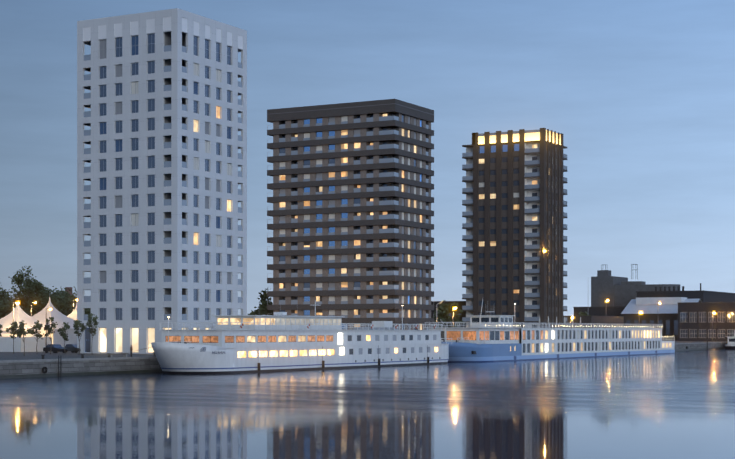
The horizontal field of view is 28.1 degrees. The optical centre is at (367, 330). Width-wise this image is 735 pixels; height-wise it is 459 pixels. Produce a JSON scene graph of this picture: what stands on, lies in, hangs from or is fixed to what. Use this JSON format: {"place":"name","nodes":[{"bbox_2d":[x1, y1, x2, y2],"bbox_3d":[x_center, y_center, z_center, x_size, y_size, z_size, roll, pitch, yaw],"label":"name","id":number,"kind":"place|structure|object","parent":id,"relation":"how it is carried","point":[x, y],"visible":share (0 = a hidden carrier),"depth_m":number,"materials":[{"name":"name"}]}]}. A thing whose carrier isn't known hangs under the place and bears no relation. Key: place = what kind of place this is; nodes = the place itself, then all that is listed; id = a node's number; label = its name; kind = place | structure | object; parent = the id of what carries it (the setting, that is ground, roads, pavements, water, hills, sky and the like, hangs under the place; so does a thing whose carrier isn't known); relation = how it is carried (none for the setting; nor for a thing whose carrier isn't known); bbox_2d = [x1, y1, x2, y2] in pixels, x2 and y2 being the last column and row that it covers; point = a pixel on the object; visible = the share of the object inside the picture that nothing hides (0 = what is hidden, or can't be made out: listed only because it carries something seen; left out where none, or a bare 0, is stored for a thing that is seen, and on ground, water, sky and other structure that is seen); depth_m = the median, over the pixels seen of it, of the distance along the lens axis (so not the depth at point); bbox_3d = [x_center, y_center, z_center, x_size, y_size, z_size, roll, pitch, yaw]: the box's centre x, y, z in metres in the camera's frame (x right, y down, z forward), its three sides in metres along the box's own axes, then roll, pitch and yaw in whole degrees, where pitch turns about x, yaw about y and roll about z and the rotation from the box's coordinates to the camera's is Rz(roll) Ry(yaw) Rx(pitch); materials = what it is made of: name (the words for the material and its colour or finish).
{"place":"outdoors","nodes":[
{"label":"outdoors","id":0,"kind":"place"},
{"bbox_2d":[77,8,246,353],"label":"white tower","id":1,"kind":"structure","parent":0,"point":[164,230],"depth_m":239.54,"materials":[{"name":"white concrete"},{"name":"dark glass"}]},
{"bbox_2d":[0,341,727,359],"bbox_3d":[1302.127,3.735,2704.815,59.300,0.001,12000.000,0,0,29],"label":"quay pavement","id":2,"kind":"structure","parent":0,"point":[21,356],"depth_m":220.19,"materials":[{"name":"grey concrete"}]},
{"bbox_2d":[6,321,19,353],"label":"young tree","id":3,"kind":"object","parent":2,"relation":"on","point":[13,328],"visible":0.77,"depth_m":234.79,"materials":[{"name":"green plant"}]},
{"bbox_2d":[15,320,30,355],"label":"young tree","id":4,"kind":"object","parent":2,"relation":"on","point":[21,331],"visible":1,"depth_m":213.64,"materials":[{"name":"green plant"}]},
{"bbox_2d":[30,320,42,353],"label":"young tree","id":5,"kind":"object","parent":2,"relation":"on","point":[37,326],"visible":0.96,"depth_m":236.94,"materials":[{"name":"green plant"}]},
{"bbox_2d":[43,317,57,353],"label":"young tree","id":6,"kind":"object","parent":2,"relation":"on","point":[48,328],"visible":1,"depth_m":230.97,"materials":[{"name":"green plant"}]},
{"bbox_2d":[32,296,76,346],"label":"tent","id":7,"kind":"object","parent":2,"relation":"on","point":[60,318],"visible":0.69,"depth_m":281.83,"materials":[{"name":"fabric"}]},
{"bbox_2d":[43,344,67,352],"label":"car","id":8,"kind":"object","parent":2,"relation":"on","point":[55,348],"visible":0.98,"depth_m":241.32,"materials":[{"name":"grey paint"}]},
{"bbox_2d":[57,322,69,353],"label":"young tree","id":9,"kind":"object","parent":2,"relation":"on","point":[63,333],"visible":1,"depth_m":232.78,"materials":[{"name":"green plant"}]},
{"bbox_2d":[63,344,80,352],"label":"car","id":10,"kind":"object","parent":2,"relation":"on","point":[72,348],"visible":0.65,"depth_m":244.27,"materials":[{"name":"grey paint"}]},
{"bbox_2d":[0,287,154,358],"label":"quay furniture","id":11,"kind":"object","parent":2,"relation":"on","point":[6,344],"visible":0.62,"depth_m":258.12,"materials":[{"name":"grey metal"}]},
{"bbox_2d":[73,319,86,354],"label":"young tree","id":12,"kind":"object","parent":2,"relation":"on","point":[76,324],"visible":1,"depth_m":224.84,"materials":[{"name":"green plant"}]},
{"bbox_2d":[86,313,99,354],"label":"young tree","id":13,"kind":"object","parent":2,"relation":"on","point":[89,323],"visible":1,"depth_m":222.90,"materials":[{"name":"green plant"}]},
{"bbox_2d":[248,289,272,314],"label":"tree","id":14,"kind":"object","parent":2,"relation":"on","point":[262,309],"visible":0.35,"depth_m":332.61,"materials":[{"name":"green plant"}]},
{"bbox_2d":[267,99,433,329],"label":"banded tower","id":15,"kind":"structure","parent":2,"relation":"on","point":[351,186],"depth_m":320.02,"materials":[{"name":"concrete"}]},
{"bbox_2d":[432,300,463,326],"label":"tree","id":16,"kind":"object","parent":2,"relation":"on","point":[444,310],"visible":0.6,"depth_m":367.22,"materials":[{"name":"green plant"}]},
{"bbox_2d":[462,128,566,327],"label":"high-rise building","id":17,"kind":"structure","parent":2,"relation":"on","point":[514,203],"depth_m":369.85,"materials":[{"name":"brown brick"}]},
{"bbox_2d":[431,301,623,327],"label":"infill buildings","id":18,"kind":"structure","parent":2,"relation":"on","point":[608,320],"depth_m":449.73,"materials":[{"name":"brick"}]},
{"bbox_2d":[453,300,714,341],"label":"street lamps","id":19,"kind":"object","parent":2,"relation":"on","point":[641,312],"visible":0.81,"depth_m":496.90,"materials":[{"name":"grey metal"}]},
{"bbox_2d":[578,312,590,315],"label":"tree","id":20,"kind":"object","parent":2,"relation":"on","point":[584,314],"visible":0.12,"depth_m":466.26,"materials":[{"name":"green plant"}]},
{"bbox_2d":[573,283,734,315],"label":"harbour hall","id":21,"kind":"structure","parent":2,"relation":"on","point":[708,296],"depth_m":599.80,"materials":[{"name":"brick"}]},
{"bbox_2d":[677,302,734,340],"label":"warehouse","id":22,"kind":"structure","parent":2,"relation":"on","point":[694,321],"depth_m":509.16,"materials":[{"name":"brick"}]},
{"bbox_2d":[0,349,734,458],"bbox_3d":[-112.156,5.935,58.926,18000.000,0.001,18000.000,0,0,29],"label":"water","id":23,"kind":"structure","parent":0,"point":[678,405],"depth_m":106.48,"materials":[{"name":"blue liquid"}]},
{"bbox_2d":[151,300,451,373],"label":"passenger ship","id":24,"kind":"object","parent":23,"relation":"on","point":[259,343],"visible":1,"depth_m":217.07,"materials":[{"name":"white metal"}]},
{"bbox_2d":[81,346,153,357],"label":"bollards","id":25,"kind":"object","parent":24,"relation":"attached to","point":[82,355],"visible":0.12,"depth_m":197.10,"materials":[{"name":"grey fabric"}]},
{"bbox_2d":[0,342,727,374],"bbox_3d":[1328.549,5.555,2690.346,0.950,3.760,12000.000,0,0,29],"label":"quay wall","id":26,"kind":"structure","parent":23,"relation":"in","point":[32,366],"depth_m":195.88,"materials":[{"name":"concrete"}]},
{"bbox_2d":[0,341,724,378],"bbox_3d":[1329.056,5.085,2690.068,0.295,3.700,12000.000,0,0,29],"label":"quay wall fittings","id":27,"kind":"object","parent":26,"relation":"attached to","point":[83,373],"visible":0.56,"depth_m":194.10,"materials":[{"name":"grey metal"}]},
{"bbox_2d":[424,300,674,361],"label":"river ship","id":28,"kind":"object","parent":23,"relation":"on","point":[490,338],"visible":0.96,"depth_m":301.75,"materials":[{"name":"blue"}]},
{"bbox_2d":[176,305,653,343],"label":"ship gear","id":29,"kind":"object","parent":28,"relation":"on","point":[360,328],"visible":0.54,"depth_m":245.30,"materials":[{"name":"white paint"}]},
{"bbox_2d":[725,330,734,348],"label":"boat","id":30,"kind":"object","parent":23,"relation":"on","point":[731,343],"visible":0.85,"depth_m":466.89,"materials":[{"name":"grey metal"}]},
{"bbox_2d":[0,0,734,315],"label":"sky","id":31,"kind":"structure","parent":0,"point":[640,94],"materials":[{"name":"blue"}]},
{"bbox_2d":[621,297,701,340],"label":"harbour shed","id":32,"kind":"structure","parent":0,"point":[664,312],"depth_m":544.29,"materials":[{"name":"grey metal"}]},
{"label":"ground","id":33,"kind":"structure","parent":0,"visible":0},
{"bbox_2d":[0,285,15,314],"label":"tree","id":34,"kind":"object","parent":33,"relation":"on","point":[2,292],"visible":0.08,"depth_m":437.60,"materials":[{"name":"green plant"}]},
{"bbox_2d":[0,292,27,318],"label":"tree","id":35,"kind":"object","parent":33,"relation":"on","point":[6,306],"visible":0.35,"depth_m":376.97,"materials":[{"name":"green plant"}]},
{"bbox_2d":[0,301,40,336],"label":"tent","id":36,"kind":"object","parent":33,"relation":"on","point":[20,314],"visible":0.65,"depth_m":278.73,"materials":[{"name":"fabric"}]},
{"bbox_2d":[7,266,42,315],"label":"poplar tree","id":37,"kind":"object","parent":33,"relation":"on","point":[25,288],"visible":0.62,"depth_m":388.47,"materials":[{"name":"green plant"}]},
{"bbox_2d":[27,279,55,313],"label":"poplar tree","id":38,"kind":"object","parent":33,"relation":"on","point":[39,287],"visible":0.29,"depth_m":398.57,"materials":[{"name":"green plant"}]},
{"bbox_2d":[21,287,62,308],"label":"tree","id":39,"kind":"object","parent":33,"relation":"on","point":[46,288],"visible":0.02,"depth_m":448.80,"materials":[{"name":"green plant"}]},
{"bbox_2d":[39,286,75,315],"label":"tree","id":40,"kind":"object","parent":33,"relation":"on","point":[61,308],"visible":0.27,"depth_m":418.09,"materials":[{"name":"green plant"}]},
{"bbox_2d":[53,287,72,301],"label":"tree","id":41,"kind":"object","parent":33,"relation":"on","point":[63,291],"depth_m":468.54,"materials":[{"name":"green plant"}]},
{"bbox_2d":[67,300,76,319],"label":"tent","id":42,"kind":"object","parent":33,"relation":"on","point":[73,315],"visible":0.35,"depth_m":298.29,"materials":[{"name":"fabric"}]},
{"bbox_2d":[55,287,89,313],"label":"tree","id":43,"kind":"object","parent":33,"relation":"on","point":[70,296],"visible":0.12,"depth_m":429.12,"materials":[{"name":"green plant"}]},
{"bbox_2d":[591,264,679,306],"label":"building","id":44,"kind":"structure","parent":33,"relation":"on","point":[613,290],"depth_m":637.42,"materials":[{"name":"concrete"}]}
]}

